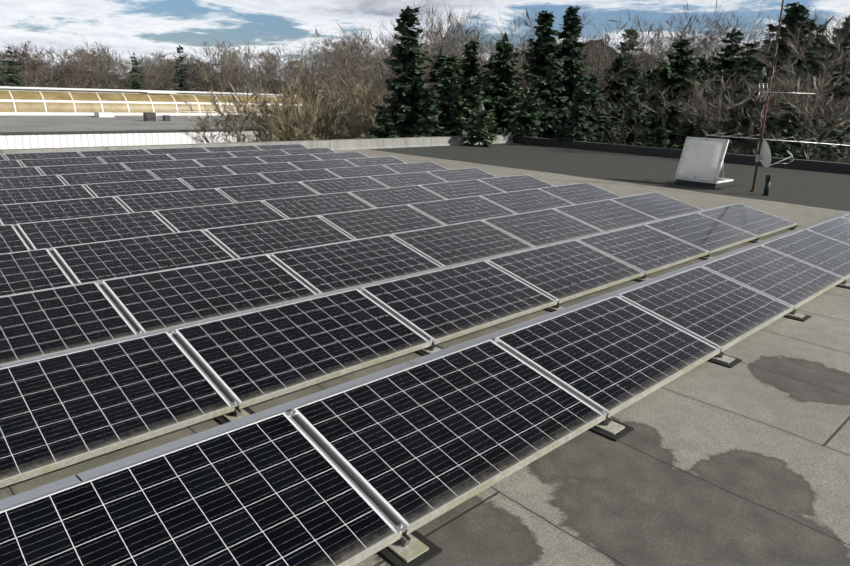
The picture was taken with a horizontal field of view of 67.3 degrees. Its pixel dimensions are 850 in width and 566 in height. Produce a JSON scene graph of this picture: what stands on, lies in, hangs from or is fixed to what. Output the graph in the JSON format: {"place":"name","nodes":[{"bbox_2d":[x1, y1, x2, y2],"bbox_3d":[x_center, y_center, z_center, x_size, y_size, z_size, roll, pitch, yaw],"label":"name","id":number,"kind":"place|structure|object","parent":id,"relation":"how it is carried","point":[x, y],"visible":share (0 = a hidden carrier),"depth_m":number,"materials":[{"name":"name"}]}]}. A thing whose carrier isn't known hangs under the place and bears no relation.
{"place":"outdoors","nodes":[
{"label":"outdoors","id":0,"kind":"place"},
{"bbox_2d":[0,0,849,81],"label":"sky","id":1,"kind":"structure","parent":0,"point":[139,27],"materials":[{"name":"blue"}]},
{"label":"ground","id":2,"kind":"structure","parent":0,"visible":0},
{"bbox_2d":[37,52,87,87],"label":"bare tree","id":3,"kind":"object","parent":2,"relation":"on","point":[65,72],"visible":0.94,"depth_m":95.78,"materials":[{"name":"brown plant"}]},
{"bbox_2d":[49,37,137,88],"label":"bare tree","id":4,"kind":"object","parent":2,"relation":"on","point":[114,63],"visible":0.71,"depth_m":97.84,"materials":[{"name":"brown plant"}]},
{"bbox_2d":[0,86,375,148],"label":"neighbour hall","id":5,"kind":"structure","parent":2,"relation":"on","point":[39,117],"depth_m":60.22,"materials":[{"name":"metal"},{"name":"glass"}]},
{"bbox_2d":[209,42,270,93],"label":"bare tree","id":6,"kind":"object","parent":2,"relation":"on","point":[239,68],"visible":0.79,"depth_m":106.49,"materials":[{"name":"brown plant"}]},
{"bbox_2d":[176,61,340,143],"bbox_3d":[-8.708,-5.914,33.248,7.885,11.016,10.497,-13,22,-41],"label":"willow shrub","id":7,"kind":"object","parent":2,"relation":"on","point":[206,120],"visible":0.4,"depth_m":32.99,"materials":[{"name":"brown plant"}]},
{"bbox_2d":[208,78,336,142],"bbox_3d":[-7.005,-5.050,31.707,6.761,10.317,11.315,-5,18,-22],"label":"willow shrub","id":8,"kind":"object","parent":2,"relation":"on","point":[291,106],"visible":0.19,"depth_m":30.89,"materials":[{"name":"brown plant"}]},
{"bbox_2d":[216,59,389,140],"bbox_3d":[-5.414,-6.069,33.577,9.820,11.314,7.193,-13,22,-41],"label":"willow shrub","id":9,"kind":"object","parent":2,"relation":"on","point":[315,89],"visible":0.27,"depth_m":32.11,"materials":[{"name":"brown plant"}]},
{"bbox_2d":[266,93,347,140],"bbox_3d":[-5.144,-4.282,30.332,4.276,9.752,4.270,-13,22,-41],"label":"willow shrub","id":10,"kind":"object","parent":2,"relation":"on","point":[310,124],"visible":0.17,"depth_m":29.62,"materials":[{"name":"brown plant"}]},
{"bbox_2d":[260,78,379,141],"bbox_3d":[-5.471,-5.178,32.243,6.401,10.365,7.880,-8,19,-30],"label":"willow shrub","id":11,"kind":"object","parent":2,"relation":"on","point":[322,118],"visible":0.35,"depth_m":29.81,"materials":[{"name":"brown plant"}]},
{"bbox_2d":[242,73,399,141],"bbox_3d":[-4.424,-5.790,33.812,10.544,10.730,6.604,-13,22,-41],"label":"willow shrub","id":12,"kind":"object","parent":2,"relation":"on","point":[360,104],"visible":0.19,"depth_m":33.47,"materials":[{"name":"brown plant"}]},
{"bbox_2d":[284,26,382,108],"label":"bare tree","id":13,"kind":"object","parent":2,"relation":"on","point":[318,61],"visible":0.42,"depth_m":106.74,"materials":[{"name":"brown plant"}]},
{"bbox_2d":[287,39,391,115],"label":"bare tree","id":14,"kind":"object","parent":2,"relation":"on","point":[349,65],"visible":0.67,"depth_m":57.98,"materials":[{"name":"brown plant"}]},
{"bbox_2d":[366,5,437,137],"bbox_3d":[-1.079,-5.793,30.519,6.283,13.897,5.660,-13,22,-41],"label":"conifer tree","id":15,"kind":"object","parent":2,"relation":"on","point":[406,99],"visible":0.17,"depth_m":29.10,"materials":[{"name":"green plant"}]},
{"bbox_2d":[346,0,495,87],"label":"bare tree","id":16,"kind":"object","parent":2,"relation":"on","point":[458,27],"visible":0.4,"depth_m":47.17,"materials":[{"name":"brown plant"}]},
{"bbox_2d":[0,143,849,565],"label":"roof slab","id":17,"kind":"structure","parent":2,"relation":"on","point":[742,463],"depth_m":3.71,"materials":[{"name":"grey concrete"}]},
{"bbox_2d":[0,134,517,153],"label":"parapet","id":18,"kind":"structure","parent":17,"relation":"on","point":[356,144],"depth_m":22.51,"materials":[{"name":"grey concrete"}]},
{"bbox_2d":[0,145,849,565],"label":"panel mounting rack","id":19,"kind":"object","parent":17,"relation":"on","point":[414,549],"visible":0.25,"depth_m":3.98,"materials":[{"name":"metal"}]},
{"bbox_2d":[0,224,30,253],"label":"solar panel","id":20,"kind":"object","parent":19,"relation":"on","point":[11,239],"visible":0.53,"depth_m":7.42,"materials":[{"name":"black glass"}]},
{"bbox_2d":[0,175,65,189],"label":"solar panel","id":21,"kind":"object","parent":19,"relation":"on","point":[28,181],"visible":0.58,"depth_m":11.64,"materials":[{"name":"black glass"}]},
{"bbox_2d":[0,248,74,295],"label":"solar panel","id":22,"kind":"object","parent":19,"relation":"on","point":[29,270],"visible":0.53,"depth_m":6.23,"materials":[{"name":"black glass"}]},
{"bbox_2d":[0,184,93,204],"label":"solar panel","id":23,"kind":"object","parent":19,"relation":"on","point":[36,194],"visible":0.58,"depth_m":10.43,"materials":[{"name":"black glass"}]},
{"bbox_2d":[19,157,103,166],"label":"solar panel","id":24,"kind":"object","parent":19,"relation":"on","point":[57,161],"visible":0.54,"depth_m":14.72,"materials":[{"name":"black glass"}]},
{"bbox_2d":[0,196,130,224],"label":"solar panel","id":25,"kind":"object","parent":19,"relation":"on","point":[18,213],"visible":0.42,"depth_m":9.20,"materials":[{"name":"black glass"}]},
{"bbox_2d":[0,281,138,364],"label":"solar panel","id":26,"kind":"object","parent":19,"relation":"on","point":[34,324],"visible":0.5,"depth_m":5.00,"materials":[{"name":"black glass"}]},
{"bbox_2d":[37,163,128,174],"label":"solar panel","id":27,"kind":"object","parent":19,"relation":"on","point":[76,169],"visible":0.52,"depth_m":13.61,"materials":[{"name":"black glass"}]},
{"bbox_2d":[16,211,174,249],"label":"solar panel","id":28,"kind":"object","parent":19,"relation":"on","point":[57,233],"visible":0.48,"depth_m":8.06,"materials":[{"name":"black glass"}]},
{"bbox_2d":[59,170,156,184],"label":"solar panel","id":29,"kind":"object","parent":19,"relation":"on","point":[99,177],"visible":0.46,"depth_m":12.51,"materials":[{"name":"black glass"}]},
{"bbox_2d":[0,330,234,487],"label":"solar panel","id":30,"kind":"object","parent":19,"relation":"on","point":[63,410],"visible":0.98,"depth_m":3.77,"materials":[{"name":"black glass"}]},
{"bbox_2d":[85,178,191,196],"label":"solar panel","id":31,"kind":"object","parent":19,"relation":"on","point":[130,187],"visible":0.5,"depth_m":11.40,"materials":[{"name":"black glass"}]},
{"bbox_2d":[52,229,234,283],"bbox_3d":[-3.020,-0.289,6.982,1.650,0.035,0.990,-13,35,-41],"label":"solar panel","id":32,"kind":"object","parent":19,"relation":"on","point":[93,261],"visible":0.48,"depth_m":6.93,"materials":[{"name":"black glass"}]},
{"bbox_2d":[122,159,202,170],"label":"solar panel","id":33,"kind":"object","parent":19,"relation":"on","point":[146,165],"visible":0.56,"depth_m":14.74,"materials":[{"name":"black glass"}]},
{"bbox_2d":[117,188,234,212],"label":"solar panel","id":34,"kind":"object","parent":19,"relation":"on","point":[132,203],"visible":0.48,"depth_m":10.29,"materials":[{"name":"black glass"}]},
{"bbox_2d":[149,166,233,178],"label":"solar panel","id":35,"kind":"object","parent":19,"relation":"on","point":[169,173],"visible":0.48,"depth_m":13.63,"materials":[{"name":"black glass"}]},
{"bbox_2d":[0,410,401,565],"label":"solar panel","id":36,"kind":"object","parent":19,"relation":"on","point":[282,488],"visible":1,"depth_m":2.76,"materials":[{"name":"black glass"}]},
{"bbox_2d":[101,254,316,332],"bbox_3d":[-1.949,0.063,5.896,1.650,0.035,0.990,-13,35,-41],"label":"solar panel","id":37,"kind":"object","parent":19,"relation":"on","point":[153,301],"visible":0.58,"depth_m":5.80,"materials":[{"name":"black glass"}]},
{"bbox_2d":[154,200,286,231],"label":"solar panel","id":38,"kind":"object","parent":19,"relation":"on","point":[203,217],"visible":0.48,"depth_m":9.18,"materials":[{"name":"black glass"}]},
{"bbox_2d":[180,173,271,189],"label":"solar panel","id":39,"kind":"object","parent":19,"relation":"on","point":[208,182],"visible":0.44,"depth_m":12.52,"materials":[{"name":"black glass"}]},
{"bbox_2d":[224,162,299,173],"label":"solar panel","id":40,"kind":"object","parent":19,"relation":"on","point":[259,168],"visible":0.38,"depth_m":14.75,"materials":[{"name":"black glass"}]},
{"bbox_2d":[218,182,318,202],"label":"solar panel","id":41,"kind":"object","parent":19,"relation":"on","point":[235,194],"visible":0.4,"depth_m":11.41,"materials":[{"name":"black glass"}]},
{"bbox_2d":[206,215,353,257],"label":"solar panel","id":42,"kind":"object","parent":19,"relation":"on","point":[247,240],"visible":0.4,"depth_m":8.05,"materials":[{"name":"black glass"}]},
{"bbox_2d":[260,169,339,182],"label":"solar panel","id":43,"kind":"object","parent":19,"relation":"on","point":[296,175],"visible":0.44,"depth_m":13.64,"materials":[{"name":"black glass"}]},
{"bbox_2d":[173,288,431,408],"bbox_3d":[-0.878,0.415,4.809,1.650,0.035,0.990,-13,35,-41],"label":"solar panel","id":44,"kind":"object","parent":19,"relation":"on","point":[251,358],"visible":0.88,"depth_m":4.68,"materials":[{"name":"black glass"}]},
{"bbox_2d":[264,192,373,218],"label":"solar panel","id":45,"kind":"object","parent":19,"relation":"on","point":[303,206],"visible":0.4,"depth_m":10.30,"materials":[{"name":"black glass"}]},
{"bbox_2d":[300,176,388,193],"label":"solar panel","id":46,"kind":"object","parent":19,"relation":"on","point":[328,186],"visible":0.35,"depth_m":12.53,"materials":[{"name":"black glass"}]},
{"bbox_2d":[270,234,441,293],"bbox_3d":[-0.723,-0.228,7.010,1.650,0.035,0.990,-13,35,-41],"label":"solar panel","id":47,"kind":"object","parent":19,"relation":"on","point":[327,268],"visible":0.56,"depth_m":6.93,"materials":[{"name":"black glass"}]},
{"bbox_2d":[326,165,398,177],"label":"solar panel","id":48,"kind":"object","parent":19,"relation":"on","point":[355,171],"visible":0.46,"depth_m":14.76,"materials":[{"name":"black glass"}]},
{"bbox_2d":[320,204,443,239],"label":"solar panel","id":49,"kind":"object","parent":19,"relation":"on","point":[360,224],"visible":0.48,"depth_m":9.18,"materials":[{"name":"black glass"}]},
{"bbox_2d":[350,185,444,207],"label":"solar panel","id":50,"kind":"object","parent":19,"relation":"on","point":[387,197],"visible":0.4,"depth_m":11.42,"materials":[{"name":"black glass"}]},
{"bbox_2d":[370,171,446,187],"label":"solar panel","id":51,"kind":"object","parent":19,"relation":"on","point":[404,179],"visible":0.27,"depth_m":13.64,"materials":[{"name":"black glass"}]},
{"bbox_2d":[290,339,605,533],"bbox_3d":[0.194,0.768,3.722,1.650,0.035,0.990,-13,35,-41],"label":"solar panel","id":52,"kind":"object","parent":19,"relation":"on","point":[415,447],"visible":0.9,"depth_m":3.57,"materials":[{"name":"black glass"}]},
{"bbox_2d":[360,260,557,344],"bbox_3d":[0.348,0.124,5.923,1.650,0.035,0.990,-13,35,-41],"label":"solar panel","id":53,"kind":"object","parent":19,"relation":"on","point":[442,305],"visible":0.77,"depth_m":5.81,"materials":[{"name":"black glass"}]},
{"bbox_2d":[428,168,495,181],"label":"solar panel","id":54,"kind":"object","parent":19,"relation":"on","point":[451,175],"visible":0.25,"depth_m":14.76,"materials":[{"name":"black glass"}]},
{"bbox_2d":[421,179,503,198],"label":"solar panel","id":55,"kind":"object","parent":19,"relation":"on","point":[459,189],"visible":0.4,"depth_m":12.53,"materials":[{"name":"black glass"}]},
{"bbox_2d":[393,220,532,266],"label":"solar panel","id":56,"kind":"object","parent":19,"relation":"on","point":[453,244],"visible":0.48,"depth_m":8.05,"materials":[{"name":"black glass"}]},
{"bbox_2d":[410,196,515,224],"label":"solar panel","id":57,"kind":"object","parent":19,"relation":"on","point":[456,210],"visible":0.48,"depth_m":10.30,"materials":[{"name":"black glass"}]},
{"bbox_2d":[480,174,552,191],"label":"solar panel","id":58,"kind":"object","parent":19,"relation":"on","point":[514,183],"visible":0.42,"depth_m":13.65,"materials":[{"name":"black glass"}]},
{"bbox_2d":[481,188,573,213],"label":"solar panel","id":59,"kind":"object","parent":19,"relation":"on","point":[522,201],"visible":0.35,"depth_m":11.41,"materials":[{"name":"black glass"}]},
{"bbox_2d":[482,208,601,246],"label":"solar panel","id":60,"kind":"object","parent":19,"relation":"on","point":[541,227],"visible":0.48,"depth_m":9.17,"materials":[{"name":"black glass"}]},
{"bbox_2d":[486,240,644,302],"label":"solar panel","id":61,"kind":"object","parent":19,"relation":"on","point":[562,272],"visible":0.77,"depth_m":6.94,"materials":[{"name":"black glass"}]},
{"bbox_2d":[540,182,620,203],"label":"solar panel","id":62,"kind":"object","parent":19,"relation":"on","point":[579,193],"visible":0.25,"depth_m":12.54,"materials":[{"name":"black glass"}]},
{"bbox_2d":[555,199,657,230],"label":"solar panel","id":63,"kind":"object","parent":19,"relation":"on","point":[606,215],"visible":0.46,"depth_m":10.29,"materials":[{"name":"black glass"}]},
{"bbox_2d":[493,295,720,416],"bbox_3d":[1.419,0.477,4.837,1.650,0.035,0.990,-13,35,-41],"label":"solar panel","id":64,"kind":"object","parent":19,"relation":"on","point":[613,355],"visible":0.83,"depth_m":4.71,"materials":[{"name":"black glass"}]},
{"bbox_2d":[576,224,708,274],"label":"solar panel","id":65,"kind":"object","parent":19,"relation":"on","point":[646,249],"visible":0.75,"depth_m":8.06,"materials":[{"name":"black glass"}]},
{"bbox_2d":[612,192,700,218],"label":"solar panel","id":66,"kind":"object","parent":19,"relation":"on","point":[657,205],"visible":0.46,"depth_m":11.42,"materials":[{"name":"black glass"}]},
{"bbox_2d":[644,212,757,253],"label":"solar panel","id":67,"kind":"object","parent":19,"relation":"on","point":[703,232],"visible":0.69,"depth_m":9.19,"materials":[{"name":"black glass"}]},
{"bbox_2d":[617,266,793,350],"bbox_3d":[2.645,0.186,5.951,1.650,0.035,0.990,-13,35,-41],"label":"solar panel","id":68,"kind":"object","parent":19,"relation":"on","point":[710,307],"visible":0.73,"depth_m":5.84,"materials":[{"name":"black glass"}]},
{"bbox_2d":[697,203,795,237],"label":"solar panel","id":69,"kind":"object","parent":19,"relation":"on","point":[751,220],"visible":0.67,"depth_m":10.31,"materials":[{"name":"black glass"}]},
{"bbox_2d":[701,245,844,308],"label":"solar panel","id":70,"kind":"object","parent":19,"relation":"on","point":[783,278],"visible":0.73,"depth_m":6.97,"materials":[{"name":"black glass"}]},
{"bbox_2d":[760,229,849,279],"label":"solar panel","id":71,"kind":"object","parent":19,"relation":"on","point":[825,253],"visible":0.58,"depth_m":8.08,"materials":[{"name":"black glass"}]},
{"bbox_2d":[806,217,849,244],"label":"solar panel","id":72,"kind":"object","parent":19,"relation":"on","point":[837,228],"visible":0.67,"depth_m":9.26,"materials":[{"name":"black glass"}]},
{"bbox_2d":[513,136,849,173],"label":"parapet side","id":73,"kind":"structure","parent":17,"relation":"on","point":[824,166],"depth_m":23.81,"materials":[{"name":"black concrete"}]},
{"bbox_2d":[667,137,741,189],"bbox_3d":[7.080,-3.049,15.994,1.360,1.157,1.360,-13,22,-41],"label":"roof hatch","id":74,"kind":"object","parent":17,"relation":"on","point":[700,164],"visible":1,"depth_m":15.62,"materials":[{"name":"white plastic"}]},
{"bbox_2d":[702,0,849,191],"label":"antenna mast","id":75,"kind":"object","parent":17,"relation":"on","point":[763,156],"visible":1,"depth_m":14.65,"materials":[{"name":"metal"}]},
{"bbox_2d":[406,90,448,136],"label":"conifer tree","id":76,"kind":"object","parent":2,"relation":"on","point":[424,120],"visible":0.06,"depth_m":26.43,"materials":[{"name":"green plant"}]},
{"bbox_2d":[331,13,528,114],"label":"bare tree","id":77,"kind":"object","parent":2,"relation":"on","point":[441,43],"visible":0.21,"depth_m":43.13,"materials":[{"name":"brown plant"}]},
{"bbox_2d":[430,56,470,135],"bbox_3d":[0.844,-4.379,29.801,5.804,11.838,5.558,-13,22,-41],"label":"conifer tree","id":78,"kind":"object","parent":2,"relation":"on","point":[450,104],"visible":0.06,"depth_m":28.49,"materials":[{"name":"green plant"}]},
{"bbox_2d":[454,40,484,124],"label":"conifer tree","id":79,"kind":"object","parent":2,"relation":"on","point":[470,68],"visible":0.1,"depth_m":35.73,"materials":[{"name":"green plant"}]},
{"bbox_2d":[449,74,498,140],"bbox_3d":[1.952,-3.735,28.789,5.036,10.897,5.146,-13,22,-41],"label":"conifer tree","id":80,"kind":"object","parent":2,"relation":"on","point":[477,83],"visible":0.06,"depth_m":27.66,"materials":[{"name":"green plant"}]},
{"bbox_2d":[459,102,496,146],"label":"conifer tree","id":81,"kind":"object","parent":2,"relation":"on","point":[485,123],"visible":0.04,"depth_m":26.12,"materials":[{"name":"green plant"}]},
{"bbox_2d":[476,32,528,134],"bbox_3d":[3.657,-6.110,33.690,6.907,13.342,7.252,5,17,11],"label":"conifer tree","id":82,"kind":"object","parent":2,"relation":"on","point":[504,101],"visible":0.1,"depth_m":31.80,"materials":[{"name":"green plant"}]},
{"bbox_2d":[509,87,544,143],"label":"conifer tree","id":83,"kind":"object","parent":2,"relation":"on","point":[522,120],"visible":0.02,"depth_m":28.47,"materials":[{"name":"green plant"}]},
{"bbox_2d":[519,10,568,138],"bbox_3d":[6.299,-7.537,36.087,6.816,14.608,6.984,-13,22,-41],"label":"conifer tree","id":84,"kind":"object","parent":2,"relation":"on","point":[543,47],"visible":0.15,"depth_m":34.25,"materials":[{"name":"green plant"}]},
{"bbox_2d":[544,6,599,141],"bbox_3d":[7.860,-8.043,37.548,7.089,15.332,6.860,-13,22,-41],"label":"conifer tree","id":85,"kind":"object","parent":2,"relation":"on","point":[570,54],"visible":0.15,"depth_m":35.74,"materials":[{"name":"green plant"}]},
{"bbox_2d":[553,105,596,143],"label":"conifer tree","id":86,"kind":"object","parent":2,"relation":"on","point":[581,113],"visible":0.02,"depth_m":26.85,"materials":[{"name":"green plant"}]},
{"bbox_2d":[587,101,624,143],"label":"conifer tree","id":87,"kind":"object","parent":2,"relation":"on","point":[609,126],"visible":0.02,"depth_m":28.83,"materials":[{"name":"green plant"}]},
{"bbox_2d":[599,53,636,139],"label":"conifer tree","id":88,"kind":"object","parent":2,"relation":"on","point":[620,62],"visible":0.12,"depth_m":41.88,"materials":[{"name":"green plant"}]},
{"bbox_2d":[599,28,644,112],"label":"conifer tree","id":89,"kind":"object","parent":2,"relation":"on","point":[635,72],"visible":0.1,"depth_m":44.91,"materials":[{"name":"green plant"}]},
{"bbox_2d":[576,6,674,123],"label":"bare tree","id":90,"kind":"object","parent":2,"relation":"on","point":[660,56],"visible":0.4,"depth_m":43.30,"materials":[{"name":"brown plant"}]},
{"bbox_2d":[615,96,654,145],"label":"conifer tree","id":91,"kind":"object","parent":2,"relation":"on","point":[629,120],"visible":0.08,"depth_m":30.32,"materials":[{"name":"green plant"}]},
{"bbox_2d":[635,109,672,147],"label":"conifer tree","id":92,"kind":"object","parent":2,"relation":"on","point":[653,132],"visible":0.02,"depth_m":26.54,"materials":[{"name":"green plant"}]},
{"bbox_2d":[623,38,719,147],"bbox_3d":[12.307,-5.281,32.793,10.369,13.672,9.792,-13,22,-41],"label":"conifer tree","id":93,"kind":"object","parent":2,"relation":"on","point":[677,72],"visible":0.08,"depth_m":30.94,"materials":[{"name":"green plant"}]},
{"bbox_2d":[580,5,772,72],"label":"bare tree","id":94,"kind":"object","parent":2,"relation":"on","point":[701,48],"visible":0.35,"depth_m":59.16,"materials":[{"name":"brown plant"}]},
{"bbox_2d":[670,102,712,149],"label":"conifer tree","id":95,"kind":"object","parent":2,"relation":"on","point":[689,130],"visible":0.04,"depth_m":25.06,"materials":[{"name":"green plant"}]},
{"bbox_2d":[594,73,799,155],"bbox_3d":[13.073,-3.856,28.450,12.362,11.034,8.432,-7,19,-28],"label":"bare shrub","id":96,"kind":"object","parent":2,"relation":"on","point":[687,119],"visible":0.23,"depth_m":25.08,"materials":[{"name":"brown plant"}]},
{"bbox_2d":[709,27,749,111],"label":"conifer tree","id":97,"kind":"object","parent":2,"relation":"on","point":[727,63],"visible":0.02,"depth_m":41.09,"materials":[{"name":"green plant"}]},
{"bbox_2d":[642,0,833,81],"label":"bare tree","id":98,"kind":"object","parent":2,"relation":"on","point":[695,18],"visible":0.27,"depth_m":63.66,"materials":[{"name":"brown plant"}]},
{"bbox_2d":[722,105,758,154],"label":"conifer tree","id":99,"kind":"object","parent":2,"relation":"on","point":[743,126],"visible":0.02,"depth_m":24.82,"materials":[{"name":"green plant"}]},
{"bbox_2d":[652,2,828,80],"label":"bare tree","id":100,"kind":"object","parent":2,"relation":"on","point":[717,40],"visible":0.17,"depth_m":63.13,"materials":[{"name":"brown plant"}]},
{"bbox_2d":[640,11,849,162],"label":"birch tree","id":101,"kind":"object","parent":2,"relation":"on","point":[774,100],"visible":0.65,"depth_m":23.76,"materials":[{"name":"brown plant"}]},
{"bbox_2d":[733,67,782,152],"bbox_3d":[14.739,-3.761,29.640,6.466,11.953,5.849,-13,22,-41],"label":"conifer tree","id":102,"kind":"object","parent":2,"relation":"on","point":[760,74],"visible":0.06,"depth_m":28.09,"materials":[{"name":"green plant"}]},
{"bbox_2d":[717,1,841,148],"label":"conifer tree","id":103,"kind":"object","parent":2,"relation":"on","point":[797,10],"visible":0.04,"depth_m":30.29,"materials":[{"name":"green plant"}]},
{"bbox_2d":[768,100,815,158],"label":"conifer tree","id":104,"kind":"object","parent":2,"relation":"on","point":[779,126],"depth_m":23.69,"materials":[{"name":"green plant"}]},
{"bbox_2d":[734,6,849,140],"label":"birch tree","id":105,"kind":"object","parent":2,"relation":"on","point":[825,55],"visible":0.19,"depth_m":29.81,"materials":[{"name":"brown plant"}]},
{"bbox_2d":[792,63,849,162],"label":"conifer tree","id":106,"kind":"object","parent":2,"relation":"on","point":[841,94],"visible":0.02,"depth_m":29.16,"materials":[{"name":"green plant"}]},
{"bbox_2d":[795,97,849,161],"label":"conifer tree","id":107,"kind":"object","parent":2,"relation":"on","point":[835,148],"visible":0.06,"depth_m":24.41,"materials":[{"name":"green plant"}]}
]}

